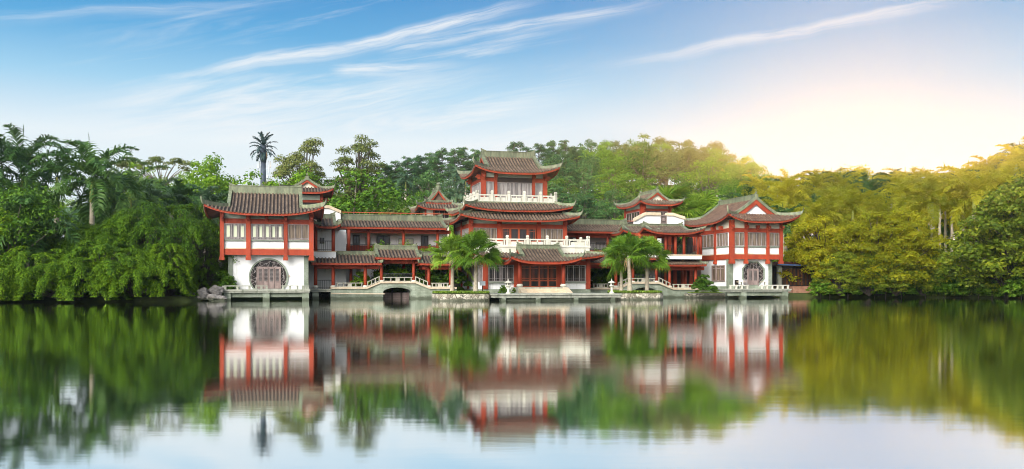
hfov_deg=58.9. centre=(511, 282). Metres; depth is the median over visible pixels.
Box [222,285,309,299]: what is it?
terrace deck
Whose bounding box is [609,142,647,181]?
pale tree
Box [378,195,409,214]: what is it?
round tree
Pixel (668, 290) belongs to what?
arched gallery bridge
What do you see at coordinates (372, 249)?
garden tree
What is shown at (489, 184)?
window
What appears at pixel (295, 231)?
window
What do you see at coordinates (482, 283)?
sign post
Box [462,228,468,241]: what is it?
window
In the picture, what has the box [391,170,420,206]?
feather palm
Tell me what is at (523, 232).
door
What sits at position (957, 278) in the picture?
bush
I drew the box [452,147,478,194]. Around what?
pine tree
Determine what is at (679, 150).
pale tree
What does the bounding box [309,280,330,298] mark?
landing deck
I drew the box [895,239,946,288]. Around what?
leafy shrub
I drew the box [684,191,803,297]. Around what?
corner pavilion
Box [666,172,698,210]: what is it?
round tree
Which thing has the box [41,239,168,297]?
weeping bamboo
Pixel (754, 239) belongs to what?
window
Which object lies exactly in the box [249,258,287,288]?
moon door
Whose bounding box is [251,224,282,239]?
window
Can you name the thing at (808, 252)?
golden shrub
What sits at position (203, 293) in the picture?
boulder
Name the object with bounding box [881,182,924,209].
feather palm
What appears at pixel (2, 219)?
leafy tree
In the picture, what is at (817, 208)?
royal palm
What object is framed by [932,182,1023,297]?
leafy shrub
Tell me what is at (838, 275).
leafy shrub
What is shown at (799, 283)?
window
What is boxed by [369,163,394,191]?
pine tree
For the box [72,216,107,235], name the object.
tree
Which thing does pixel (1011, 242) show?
leafy shrub
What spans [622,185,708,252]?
skirted palm
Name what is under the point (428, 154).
pine tree
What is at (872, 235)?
golden shrub
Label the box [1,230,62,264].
weeping bamboo
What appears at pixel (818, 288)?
bush
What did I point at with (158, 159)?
flat topped tree
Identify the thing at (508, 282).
stone lantern
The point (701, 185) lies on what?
bright tree
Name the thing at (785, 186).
feather palm
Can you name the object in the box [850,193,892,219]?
feather palm
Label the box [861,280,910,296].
bush
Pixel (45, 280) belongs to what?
weeping bamboo
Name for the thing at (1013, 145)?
feather palm
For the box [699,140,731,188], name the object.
pale tree
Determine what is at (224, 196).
feather palm
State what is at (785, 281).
window
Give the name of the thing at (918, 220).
golden shrub
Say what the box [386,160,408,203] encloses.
pine tree
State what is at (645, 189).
pale tree
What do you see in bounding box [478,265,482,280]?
window
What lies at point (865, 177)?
feather palm
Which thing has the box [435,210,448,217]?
window
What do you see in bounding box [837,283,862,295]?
bush
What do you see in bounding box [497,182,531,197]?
window
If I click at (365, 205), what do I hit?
round tree
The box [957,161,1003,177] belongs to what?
feather palm
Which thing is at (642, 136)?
round tree
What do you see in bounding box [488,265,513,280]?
window
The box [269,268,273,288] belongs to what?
door
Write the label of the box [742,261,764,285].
octagon door
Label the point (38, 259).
weeping bamboo
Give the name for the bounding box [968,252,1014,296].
leafy shrub
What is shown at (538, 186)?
window
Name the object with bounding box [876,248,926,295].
leafy shrub
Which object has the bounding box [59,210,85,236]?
round tree
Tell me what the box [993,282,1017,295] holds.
bush
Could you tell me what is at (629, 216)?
window
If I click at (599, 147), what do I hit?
bright tree
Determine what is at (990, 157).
feather palm
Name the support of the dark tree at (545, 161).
on the ground at (172, 298)
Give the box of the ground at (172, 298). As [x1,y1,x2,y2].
[0,183,1023,301]
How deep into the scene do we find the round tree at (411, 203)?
153.71 m
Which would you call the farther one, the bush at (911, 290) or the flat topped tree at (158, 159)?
the flat topped tree at (158, 159)
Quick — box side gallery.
[567,218,669,286]
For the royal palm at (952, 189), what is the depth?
116.42 m
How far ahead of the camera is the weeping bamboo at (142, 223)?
81.32 m
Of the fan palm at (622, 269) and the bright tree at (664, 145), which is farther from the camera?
the bright tree at (664, 145)
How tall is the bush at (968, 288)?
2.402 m
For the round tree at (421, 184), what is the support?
on the ground at (172, 298)
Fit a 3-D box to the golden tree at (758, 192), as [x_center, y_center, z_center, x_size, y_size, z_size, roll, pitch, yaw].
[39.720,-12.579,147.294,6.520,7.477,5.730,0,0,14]
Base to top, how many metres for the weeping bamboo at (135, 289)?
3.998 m
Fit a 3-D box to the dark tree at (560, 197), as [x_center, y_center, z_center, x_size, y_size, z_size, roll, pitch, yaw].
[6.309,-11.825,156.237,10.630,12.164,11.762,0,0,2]
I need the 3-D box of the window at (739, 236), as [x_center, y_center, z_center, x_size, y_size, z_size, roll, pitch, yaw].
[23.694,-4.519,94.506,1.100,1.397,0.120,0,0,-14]
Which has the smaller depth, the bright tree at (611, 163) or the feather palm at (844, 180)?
the feather palm at (844, 180)
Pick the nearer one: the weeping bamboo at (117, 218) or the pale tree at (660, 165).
the weeping bamboo at (117, 218)
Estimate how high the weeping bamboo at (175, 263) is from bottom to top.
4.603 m
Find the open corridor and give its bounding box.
[609,221,705,289]
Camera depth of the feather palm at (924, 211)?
110.16 m
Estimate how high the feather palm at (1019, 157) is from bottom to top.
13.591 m
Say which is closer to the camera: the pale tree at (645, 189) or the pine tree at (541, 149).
the pale tree at (645, 189)
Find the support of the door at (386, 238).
in the gallery wing
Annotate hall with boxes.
[438,148,606,292]
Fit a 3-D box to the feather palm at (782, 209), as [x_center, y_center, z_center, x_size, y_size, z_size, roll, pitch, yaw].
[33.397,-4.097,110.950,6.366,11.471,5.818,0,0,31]
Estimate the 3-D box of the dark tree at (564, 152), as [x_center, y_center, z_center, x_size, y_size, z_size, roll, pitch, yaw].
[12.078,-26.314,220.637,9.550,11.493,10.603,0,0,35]
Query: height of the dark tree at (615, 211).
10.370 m
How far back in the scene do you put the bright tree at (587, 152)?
217.43 m
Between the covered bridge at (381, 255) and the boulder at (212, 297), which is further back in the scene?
the covered bridge at (381, 255)
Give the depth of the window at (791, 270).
100.47 m
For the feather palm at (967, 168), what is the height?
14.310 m
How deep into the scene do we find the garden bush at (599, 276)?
95.83 m
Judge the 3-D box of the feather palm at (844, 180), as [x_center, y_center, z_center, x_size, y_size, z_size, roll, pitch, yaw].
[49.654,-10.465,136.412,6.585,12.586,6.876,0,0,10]
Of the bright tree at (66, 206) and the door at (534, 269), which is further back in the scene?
the bright tree at (66, 206)
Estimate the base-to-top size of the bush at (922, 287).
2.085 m
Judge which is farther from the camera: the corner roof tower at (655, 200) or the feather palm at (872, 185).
the feather palm at (872, 185)
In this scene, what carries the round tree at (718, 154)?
on the ground at (172, 298)
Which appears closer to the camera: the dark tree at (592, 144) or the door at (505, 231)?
the door at (505, 231)
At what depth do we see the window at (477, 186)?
94.49 m
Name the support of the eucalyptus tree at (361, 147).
on the ground at (172, 298)
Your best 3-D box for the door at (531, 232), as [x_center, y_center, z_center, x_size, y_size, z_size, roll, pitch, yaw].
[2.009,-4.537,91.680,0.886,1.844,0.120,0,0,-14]
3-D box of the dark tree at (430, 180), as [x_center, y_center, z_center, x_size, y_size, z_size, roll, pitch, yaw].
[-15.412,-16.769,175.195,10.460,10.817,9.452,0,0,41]
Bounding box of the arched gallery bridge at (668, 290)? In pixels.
[590,251,708,297]
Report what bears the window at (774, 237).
in the corner pavilion at (742, 238)
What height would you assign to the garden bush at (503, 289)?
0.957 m
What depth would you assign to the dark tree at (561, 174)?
184.88 m
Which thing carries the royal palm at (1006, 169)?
on the ground at (172, 298)
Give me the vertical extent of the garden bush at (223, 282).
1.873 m
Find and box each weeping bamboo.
[0,245,96,297]
[0,264,38,300]
[0,264,50,300]
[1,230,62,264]
[1,258,132,300]
[31,224,94,258]
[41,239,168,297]
[47,221,187,295]
[69,250,198,297]
[80,208,216,296]
[85,200,239,294]
[135,243,199,295]
[175,218,227,294]
[185,257,224,294]
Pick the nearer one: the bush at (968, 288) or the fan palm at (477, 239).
the fan palm at (477, 239)
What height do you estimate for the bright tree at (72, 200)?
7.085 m
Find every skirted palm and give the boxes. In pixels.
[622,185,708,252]
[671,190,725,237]
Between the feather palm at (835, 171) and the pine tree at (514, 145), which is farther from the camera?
the pine tree at (514, 145)
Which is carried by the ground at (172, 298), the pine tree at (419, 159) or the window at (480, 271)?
the pine tree at (419, 159)
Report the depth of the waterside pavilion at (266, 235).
83.34 m
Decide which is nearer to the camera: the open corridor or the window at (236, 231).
the window at (236, 231)
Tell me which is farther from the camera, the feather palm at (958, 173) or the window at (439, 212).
the feather palm at (958, 173)
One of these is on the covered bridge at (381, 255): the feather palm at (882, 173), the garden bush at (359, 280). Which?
the garden bush at (359, 280)
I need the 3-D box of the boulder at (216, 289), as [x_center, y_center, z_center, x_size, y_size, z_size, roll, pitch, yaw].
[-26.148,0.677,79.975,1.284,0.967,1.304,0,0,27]
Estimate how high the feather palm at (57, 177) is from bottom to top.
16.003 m
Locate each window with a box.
[224,223,245,239]
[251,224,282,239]
[288,224,308,239]
[398,238,412,243]
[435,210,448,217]
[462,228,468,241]
[468,266,473,280]
[472,182,480,196]
[473,228,496,240]
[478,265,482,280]
[486,181,493,196]
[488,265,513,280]
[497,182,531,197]
[535,183,542,200]
[541,229,562,242]
[561,265,585,280]
[626,211,638,222]
[661,215,666,222]
[702,234,713,247]
[711,265,724,280]
[717,233,727,246]
[735,232,743,245]
[748,233,765,245]
[770,233,778,245]
[782,268,788,284]
[789,268,795,285]
[796,268,803,285]
[804,269,810,285]
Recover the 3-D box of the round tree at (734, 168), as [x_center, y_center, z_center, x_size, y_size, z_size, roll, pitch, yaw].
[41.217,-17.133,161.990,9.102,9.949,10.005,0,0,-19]
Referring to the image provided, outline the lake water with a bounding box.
[0,297,1023,468]
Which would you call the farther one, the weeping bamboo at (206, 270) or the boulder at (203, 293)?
the weeping bamboo at (206, 270)
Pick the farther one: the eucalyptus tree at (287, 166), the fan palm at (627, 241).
the eucalyptus tree at (287, 166)
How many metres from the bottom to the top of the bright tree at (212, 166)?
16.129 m
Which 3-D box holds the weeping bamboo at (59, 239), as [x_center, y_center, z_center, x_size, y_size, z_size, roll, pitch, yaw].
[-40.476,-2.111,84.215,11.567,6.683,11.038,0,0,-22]
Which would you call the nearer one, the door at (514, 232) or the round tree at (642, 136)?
the door at (514, 232)
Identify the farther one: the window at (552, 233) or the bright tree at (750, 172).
the bright tree at (750, 172)
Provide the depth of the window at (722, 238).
95.96 m
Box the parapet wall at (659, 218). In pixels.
[632,212,685,223]
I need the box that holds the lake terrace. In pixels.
[714,285,791,297]
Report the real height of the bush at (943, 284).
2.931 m
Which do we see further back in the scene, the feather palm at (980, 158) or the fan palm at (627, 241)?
the feather palm at (980, 158)
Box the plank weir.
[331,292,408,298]
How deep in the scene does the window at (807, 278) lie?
100.88 m
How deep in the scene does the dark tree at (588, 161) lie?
191.08 m
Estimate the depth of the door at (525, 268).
88.86 m
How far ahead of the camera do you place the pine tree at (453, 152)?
197.79 m
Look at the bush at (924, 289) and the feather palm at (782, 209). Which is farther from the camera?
the feather palm at (782, 209)
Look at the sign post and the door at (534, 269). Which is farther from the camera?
the door at (534, 269)
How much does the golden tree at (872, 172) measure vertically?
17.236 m
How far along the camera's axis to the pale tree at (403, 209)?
146.31 m
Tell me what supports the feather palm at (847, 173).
on the ground at (172, 298)
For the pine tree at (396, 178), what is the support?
on the ground at (172, 298)
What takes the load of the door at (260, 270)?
in the waterside pavilion at (266, 235)
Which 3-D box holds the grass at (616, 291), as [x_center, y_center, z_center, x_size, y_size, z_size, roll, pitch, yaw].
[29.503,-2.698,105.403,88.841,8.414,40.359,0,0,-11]
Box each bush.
[217,276,236,289]
[350,271,372,286]
[369,264,410,291]
[416,270,472,290]
[498,285,506,292]
[590,268,619,287]
[602,267,651,288]
[691,274,715,292]
[710,285,718,292]
[805,278,832,296]
[818,283,839,296]
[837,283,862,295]
[860,288,887,296]
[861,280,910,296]
[887,287,918,296]
[907,269,938,292]
[915,282,937,296]
[929,282,955,295]
[931,276,959,295]
[937,265,978,292]
[947,264,975,293]
[947,283,973,295]
[961,278,992,297]
[973,280,999,297]
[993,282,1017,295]
[999,274,1023,298]
[1017,282,1023,294]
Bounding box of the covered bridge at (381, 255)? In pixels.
[310,242,462,298]
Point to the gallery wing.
(351, 232)
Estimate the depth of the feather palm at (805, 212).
108.48 m
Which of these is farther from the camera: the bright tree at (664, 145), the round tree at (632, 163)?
the bright tree at (664, 145)
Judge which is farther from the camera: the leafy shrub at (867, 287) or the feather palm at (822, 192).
the feather palm at (822, 192)
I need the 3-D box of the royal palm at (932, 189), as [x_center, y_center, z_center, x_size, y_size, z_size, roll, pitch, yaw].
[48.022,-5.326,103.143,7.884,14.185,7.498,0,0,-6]
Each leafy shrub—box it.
[809,250,864,295]
[841,252,895,295]
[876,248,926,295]
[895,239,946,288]
[904,257,944,295]
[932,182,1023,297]
[934,171,1023,295]
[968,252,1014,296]
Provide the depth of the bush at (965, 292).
94.58 m
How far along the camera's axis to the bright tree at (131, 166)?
122.40 m
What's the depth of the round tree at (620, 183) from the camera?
167.12 m
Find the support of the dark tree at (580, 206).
on the ground at (172, 298)
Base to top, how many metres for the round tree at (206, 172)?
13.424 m
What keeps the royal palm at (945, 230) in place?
on the ground at (172, 298)
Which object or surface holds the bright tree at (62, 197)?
on the ground at (172, 298)
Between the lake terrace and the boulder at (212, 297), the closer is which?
the boulder at (212, 297)
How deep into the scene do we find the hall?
90.76 m
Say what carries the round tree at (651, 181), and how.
on the ground at (172, 298)
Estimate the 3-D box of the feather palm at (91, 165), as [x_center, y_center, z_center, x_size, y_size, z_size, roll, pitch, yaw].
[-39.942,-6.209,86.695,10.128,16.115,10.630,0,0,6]
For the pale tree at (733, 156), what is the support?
on the ground at (172, 298)
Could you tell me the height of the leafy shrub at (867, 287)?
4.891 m
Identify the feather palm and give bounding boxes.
[0,123,73,222]
[0,134,36,211]
[0,178,82,267]
[23,134,149,240]
[24,147,94,230]
[52,206,83,229]
[69,171,148,230]
[81,163,176,221]
[132,176,192,236]
[151,180,217,240]
[168,183,227,259]
[199,189,228,267]
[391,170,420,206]
[441,181,469,202]
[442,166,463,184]
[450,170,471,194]
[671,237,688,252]
[716,186,772,206]
[737,174,773,196]
[755,170,813,261]
[761,197,796,228]
[764,183,809,204]
[767,169,805,202]
[770,203,803,255]
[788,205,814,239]
[792,169,838,201]
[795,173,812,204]
[795,203,842,239]
[798,170,835,236]
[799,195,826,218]
[801,183,860,227]
[806,168,847,205]
[822,172,863,193]
[823,170,858,186]
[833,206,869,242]
[848,172,883,202]
[850,176,895,202]
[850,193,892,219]
[856,199,910,227]
[871,168,911,207]
[873,169,918,202]
[876,175,929,208]
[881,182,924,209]
[894,167,933,185]
[905,198,948,231]
[911,168,947,224]
[913,168,956,228]
[935,165,981,232]
[944,159,989,171]
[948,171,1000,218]
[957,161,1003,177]
[961,155,1011,171]
[985,152,1023,174]
[991,144,1023,174]
[994,142,1023,167]
[1008,149,1023,180]
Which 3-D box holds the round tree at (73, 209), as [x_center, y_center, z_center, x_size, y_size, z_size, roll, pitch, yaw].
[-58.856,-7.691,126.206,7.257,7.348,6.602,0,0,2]
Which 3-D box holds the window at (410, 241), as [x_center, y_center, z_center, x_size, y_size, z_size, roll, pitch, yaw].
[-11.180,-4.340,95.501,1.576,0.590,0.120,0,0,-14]
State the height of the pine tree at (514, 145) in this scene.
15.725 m
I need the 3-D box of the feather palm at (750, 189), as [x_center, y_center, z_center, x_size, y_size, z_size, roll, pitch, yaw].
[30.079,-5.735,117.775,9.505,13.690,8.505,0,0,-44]
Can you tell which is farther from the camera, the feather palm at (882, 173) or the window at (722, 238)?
the feather palm at (882, 173)
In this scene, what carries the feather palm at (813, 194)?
on the ground at (172, 298)
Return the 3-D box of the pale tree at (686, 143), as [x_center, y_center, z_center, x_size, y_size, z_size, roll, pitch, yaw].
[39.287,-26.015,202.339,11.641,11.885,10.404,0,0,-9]
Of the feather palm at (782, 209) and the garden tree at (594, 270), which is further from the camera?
the feather palm at (782, 209)
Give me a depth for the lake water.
14.22 m
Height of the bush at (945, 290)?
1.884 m
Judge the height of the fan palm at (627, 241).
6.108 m
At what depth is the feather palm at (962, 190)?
112.70 m
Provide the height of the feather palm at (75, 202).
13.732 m
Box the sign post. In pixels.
[480,281,484,290]
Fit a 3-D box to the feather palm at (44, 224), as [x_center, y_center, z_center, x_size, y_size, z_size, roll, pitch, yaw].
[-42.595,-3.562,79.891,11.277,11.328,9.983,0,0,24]
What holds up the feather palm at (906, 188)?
on the ground at (172, 298)
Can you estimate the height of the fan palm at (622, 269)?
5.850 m
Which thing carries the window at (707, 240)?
in the corner pavilion at (742, 238)
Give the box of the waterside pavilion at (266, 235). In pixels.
[200,182,326,288]
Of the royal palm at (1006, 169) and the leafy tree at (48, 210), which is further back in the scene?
the royal palm at (1006, 169)
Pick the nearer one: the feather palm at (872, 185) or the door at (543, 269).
the door at (543, 269)
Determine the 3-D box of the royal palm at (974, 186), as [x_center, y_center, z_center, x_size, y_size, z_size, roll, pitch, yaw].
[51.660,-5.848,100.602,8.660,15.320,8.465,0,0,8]
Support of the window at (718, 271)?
in the corner pavilion at (742, 238)
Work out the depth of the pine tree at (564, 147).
222.00 m
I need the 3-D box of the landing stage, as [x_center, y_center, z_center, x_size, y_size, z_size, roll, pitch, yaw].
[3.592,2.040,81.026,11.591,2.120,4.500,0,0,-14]
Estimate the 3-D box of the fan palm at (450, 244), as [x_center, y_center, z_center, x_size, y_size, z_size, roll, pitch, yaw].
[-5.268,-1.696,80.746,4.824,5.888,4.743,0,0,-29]
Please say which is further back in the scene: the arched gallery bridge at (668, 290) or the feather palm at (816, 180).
the feather palm at (816, 180)
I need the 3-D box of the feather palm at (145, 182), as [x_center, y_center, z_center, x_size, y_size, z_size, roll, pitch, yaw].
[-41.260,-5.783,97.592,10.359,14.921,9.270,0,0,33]
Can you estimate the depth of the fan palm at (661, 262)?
84.78 m
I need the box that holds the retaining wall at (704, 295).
[684,293,779,297]
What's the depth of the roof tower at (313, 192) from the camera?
94.56 m
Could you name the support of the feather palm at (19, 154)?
on the ground at (172, 298)
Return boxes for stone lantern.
[504,279,511,293]
[608,279,615,292]
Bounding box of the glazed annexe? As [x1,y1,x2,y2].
[772,262,812,292]
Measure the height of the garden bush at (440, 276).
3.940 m
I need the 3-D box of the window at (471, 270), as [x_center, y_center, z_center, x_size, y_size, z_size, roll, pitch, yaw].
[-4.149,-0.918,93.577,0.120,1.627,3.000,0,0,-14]
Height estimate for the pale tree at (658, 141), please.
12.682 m
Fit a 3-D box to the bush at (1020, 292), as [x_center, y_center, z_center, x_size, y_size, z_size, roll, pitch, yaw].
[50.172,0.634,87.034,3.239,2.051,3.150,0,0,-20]
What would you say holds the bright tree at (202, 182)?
on the ground at (172, 298)
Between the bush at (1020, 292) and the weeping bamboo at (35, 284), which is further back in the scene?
the bush at (1020, 292)
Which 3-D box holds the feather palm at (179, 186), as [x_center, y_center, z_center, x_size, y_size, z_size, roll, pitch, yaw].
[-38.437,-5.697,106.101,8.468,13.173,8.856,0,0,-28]
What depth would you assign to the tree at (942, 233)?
130.41 m
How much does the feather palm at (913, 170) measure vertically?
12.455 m
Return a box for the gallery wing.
[309,205,451,289]
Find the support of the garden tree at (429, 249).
on the ground at (172, 298)
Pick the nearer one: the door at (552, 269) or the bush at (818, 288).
the door at (552, 269)
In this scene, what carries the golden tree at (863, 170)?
on the ground at (172, 298)
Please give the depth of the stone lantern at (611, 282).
81.80 m
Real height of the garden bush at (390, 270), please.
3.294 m
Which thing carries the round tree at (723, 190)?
on the ground at (172, 298)
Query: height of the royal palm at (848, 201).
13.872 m
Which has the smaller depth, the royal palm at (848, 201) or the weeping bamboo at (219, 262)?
the weeping bamboo at (219, 262)
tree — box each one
[0,182,69,261]
[0,210,32,264]
[39,198,71,219]
[46,186,70,205]
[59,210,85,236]
[67,198,88,222]
[67,202,95,226]
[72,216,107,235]
[110,155,196,185]
[112,162,173,214]
[157,159,225,225]
[169,166,219,192]
[188,152,264,193]
[261,137,341,274]
[263,164,321,185]
[320,179,344,206]
[323,164,418,221]
[329,134,390,213]
[365,240,400,281]
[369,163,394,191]
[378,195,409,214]
[384,207,413,214]
[385,171,404,204]
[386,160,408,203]
[388,240,418,279]
[393,156,423,195]
[393,189,427,214]
[404,171,436,198]
[408,167,461,201]
[410,155,432,201]
[415,152,443,183]
[415,244,437,280]
[424,147,455,185]
[443,148,468,186]
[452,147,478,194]
[467,149,480,168]
[505,141,524,151]
[524,146,537,159]
[532,143,551,164]
[541,154,581,178]
[542,152,589,192]
[546,140,562,158]
[547,176,580,202]
[547,179,576,212]
[551,150,570,160]
[555,140,572,158]
[562,163,607,217]
[562,186,611,218]
[564,145,592,191]
[565,146,585,172]
[565,151,608,187]
[566,139,597,168]
[582,139,623,170]
[586,166,646,208]
[590,248,603,282]
[592,187,631,219]
[596,140,623,183]
[596,148,631,184]
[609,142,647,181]
[617,187,681,217]
[618,139,670,191]
[621,133,650,152]
[627,170,659,197]
[639,141,676,184]
[644,149,683,187]
[647,136,681,184]
[653,146,705,197]
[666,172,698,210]
[667,147,709,189]
[675,139,704,159]
[677,157,740,198]
[687,145,733,188]
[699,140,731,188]
[707,153,744,186]
[714,160,774,190]
[715,178,743,199]
[717,157,777,181]
[720,155,767,176]
[749,186,771,197]
[838,164,864,178]
[848,164,873,178]
[853,165,871,179]
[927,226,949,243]
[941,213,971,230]
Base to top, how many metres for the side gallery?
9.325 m
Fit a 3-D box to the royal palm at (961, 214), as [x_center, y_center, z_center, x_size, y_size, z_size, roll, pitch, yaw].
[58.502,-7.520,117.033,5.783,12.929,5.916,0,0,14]
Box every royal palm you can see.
[787,196,844,292]
[821,182,890,239]
[895,174,971,241]
[919,176,954,249]
[926,177,954,251]
[928,176,967,252]
[936,163,1013,241]
[942,175,976,260]
[976,161,1023,213]
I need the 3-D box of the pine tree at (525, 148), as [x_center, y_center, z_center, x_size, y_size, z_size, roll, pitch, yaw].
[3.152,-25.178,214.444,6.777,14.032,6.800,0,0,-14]
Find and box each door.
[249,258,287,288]
[258,268,262,288]
[263,268,268,288]
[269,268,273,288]
[275,268,279,288]
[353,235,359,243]
[377,235,389,243]
[421,236,427,245]
[502,228,509,244]
[510,228,518,241]
[519,228,527,241]
[522,265,529,286]
[528,228,535,241]
[530,265,538,286]
[539,265,547,286]
[548,265,556,286]
[687,238,692,252]
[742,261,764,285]
[748,270,752,284]
[753,270,757,284]
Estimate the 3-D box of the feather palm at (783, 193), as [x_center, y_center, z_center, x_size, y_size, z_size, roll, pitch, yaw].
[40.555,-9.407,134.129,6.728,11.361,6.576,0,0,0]
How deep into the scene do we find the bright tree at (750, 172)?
166.92 m
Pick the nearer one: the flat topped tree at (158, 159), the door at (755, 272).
the door at (755, 272)
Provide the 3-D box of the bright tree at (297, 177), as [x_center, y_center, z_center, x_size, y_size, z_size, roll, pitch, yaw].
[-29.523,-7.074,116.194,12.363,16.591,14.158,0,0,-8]
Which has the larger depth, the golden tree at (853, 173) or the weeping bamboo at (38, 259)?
the golden tree at (853, 173)
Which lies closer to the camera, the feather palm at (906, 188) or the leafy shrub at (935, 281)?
the leafy shrub at (935, 281)
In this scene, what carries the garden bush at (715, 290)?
on the ground at (172, 298)
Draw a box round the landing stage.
[489,293,621,300]
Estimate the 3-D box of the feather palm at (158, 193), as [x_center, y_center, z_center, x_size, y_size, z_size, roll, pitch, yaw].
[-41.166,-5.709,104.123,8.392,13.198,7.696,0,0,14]
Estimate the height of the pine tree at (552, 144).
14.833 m
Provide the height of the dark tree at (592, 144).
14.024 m
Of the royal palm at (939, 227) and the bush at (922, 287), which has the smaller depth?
the bush at (922, 287)
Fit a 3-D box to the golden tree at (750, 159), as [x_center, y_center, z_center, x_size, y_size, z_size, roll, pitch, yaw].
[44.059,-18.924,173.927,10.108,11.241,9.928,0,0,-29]
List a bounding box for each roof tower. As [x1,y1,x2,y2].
[279,173,335,269]
[614,186,684,250]
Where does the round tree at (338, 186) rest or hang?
on the ground at (172, 298)
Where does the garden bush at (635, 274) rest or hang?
on the ground at (172, 298)
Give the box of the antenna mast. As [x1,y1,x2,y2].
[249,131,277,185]
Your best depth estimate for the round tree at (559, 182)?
171.94 m
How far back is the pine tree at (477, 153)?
206.21 m
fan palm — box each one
[428,231,474,290]
[447,229,504,290]
[599,234,637,289]
[601,230,657,292]
[625,234,671,290]
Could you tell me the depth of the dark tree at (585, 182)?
172.88 m
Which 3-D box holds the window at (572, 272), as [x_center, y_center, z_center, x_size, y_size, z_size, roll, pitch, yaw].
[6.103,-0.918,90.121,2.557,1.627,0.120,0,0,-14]
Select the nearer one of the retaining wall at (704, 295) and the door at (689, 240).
the retaining wall at (704, 295)
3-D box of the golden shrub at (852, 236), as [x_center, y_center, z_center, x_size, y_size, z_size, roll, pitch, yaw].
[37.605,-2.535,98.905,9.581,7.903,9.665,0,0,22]
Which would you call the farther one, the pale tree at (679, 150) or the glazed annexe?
the pale tree at (679, 150)
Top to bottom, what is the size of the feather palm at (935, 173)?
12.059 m
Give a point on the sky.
(793, 86)
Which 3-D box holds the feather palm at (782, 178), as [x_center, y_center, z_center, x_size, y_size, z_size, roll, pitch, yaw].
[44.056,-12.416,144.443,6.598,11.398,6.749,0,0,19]
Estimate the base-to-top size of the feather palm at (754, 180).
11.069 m
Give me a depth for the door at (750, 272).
95.40 m
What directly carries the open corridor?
on the ground at (172, 298)
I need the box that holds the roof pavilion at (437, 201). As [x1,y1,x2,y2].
[408,182,462,235]
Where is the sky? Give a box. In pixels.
[0,0,1023,239]
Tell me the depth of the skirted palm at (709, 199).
110.35 m
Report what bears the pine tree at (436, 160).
on the ground at (172, 298)
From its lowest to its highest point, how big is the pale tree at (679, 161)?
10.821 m
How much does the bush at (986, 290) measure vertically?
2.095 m
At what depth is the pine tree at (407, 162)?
182.76 m
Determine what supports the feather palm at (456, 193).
on the ground at (172, 298)
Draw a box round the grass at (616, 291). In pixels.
[384,252,1022,296]
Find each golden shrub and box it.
[774,214,859,292]
[810,223,891,291]
[821,210,940,295]
[860,205,958,292]
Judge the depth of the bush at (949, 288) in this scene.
94.72 m
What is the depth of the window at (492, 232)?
90.65 m
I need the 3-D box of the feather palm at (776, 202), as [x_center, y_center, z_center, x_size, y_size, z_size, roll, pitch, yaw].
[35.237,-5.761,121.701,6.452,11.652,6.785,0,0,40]
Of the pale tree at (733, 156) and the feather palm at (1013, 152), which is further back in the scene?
the pale tree at (733, 156)
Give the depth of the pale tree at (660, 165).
186.50 m
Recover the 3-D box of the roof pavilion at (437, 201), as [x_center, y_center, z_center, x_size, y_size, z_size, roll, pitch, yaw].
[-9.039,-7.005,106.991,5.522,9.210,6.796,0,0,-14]
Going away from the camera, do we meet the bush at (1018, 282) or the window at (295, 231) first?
the window at (295, 231)
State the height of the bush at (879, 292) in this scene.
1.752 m
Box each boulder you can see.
[193,287,208,299]
[207,294,226,300]
[208,285,223,294]
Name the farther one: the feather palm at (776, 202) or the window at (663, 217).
the feather palm at (776, 202)
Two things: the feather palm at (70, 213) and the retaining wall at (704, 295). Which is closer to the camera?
the retaining wall at (704, 295)
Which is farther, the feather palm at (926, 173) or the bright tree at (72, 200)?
the bright tree at (72, 200)
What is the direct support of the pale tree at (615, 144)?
on the ground at (172, 298)
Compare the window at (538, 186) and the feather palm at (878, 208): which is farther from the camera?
the feather palm at (878, 208)
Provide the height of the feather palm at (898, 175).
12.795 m

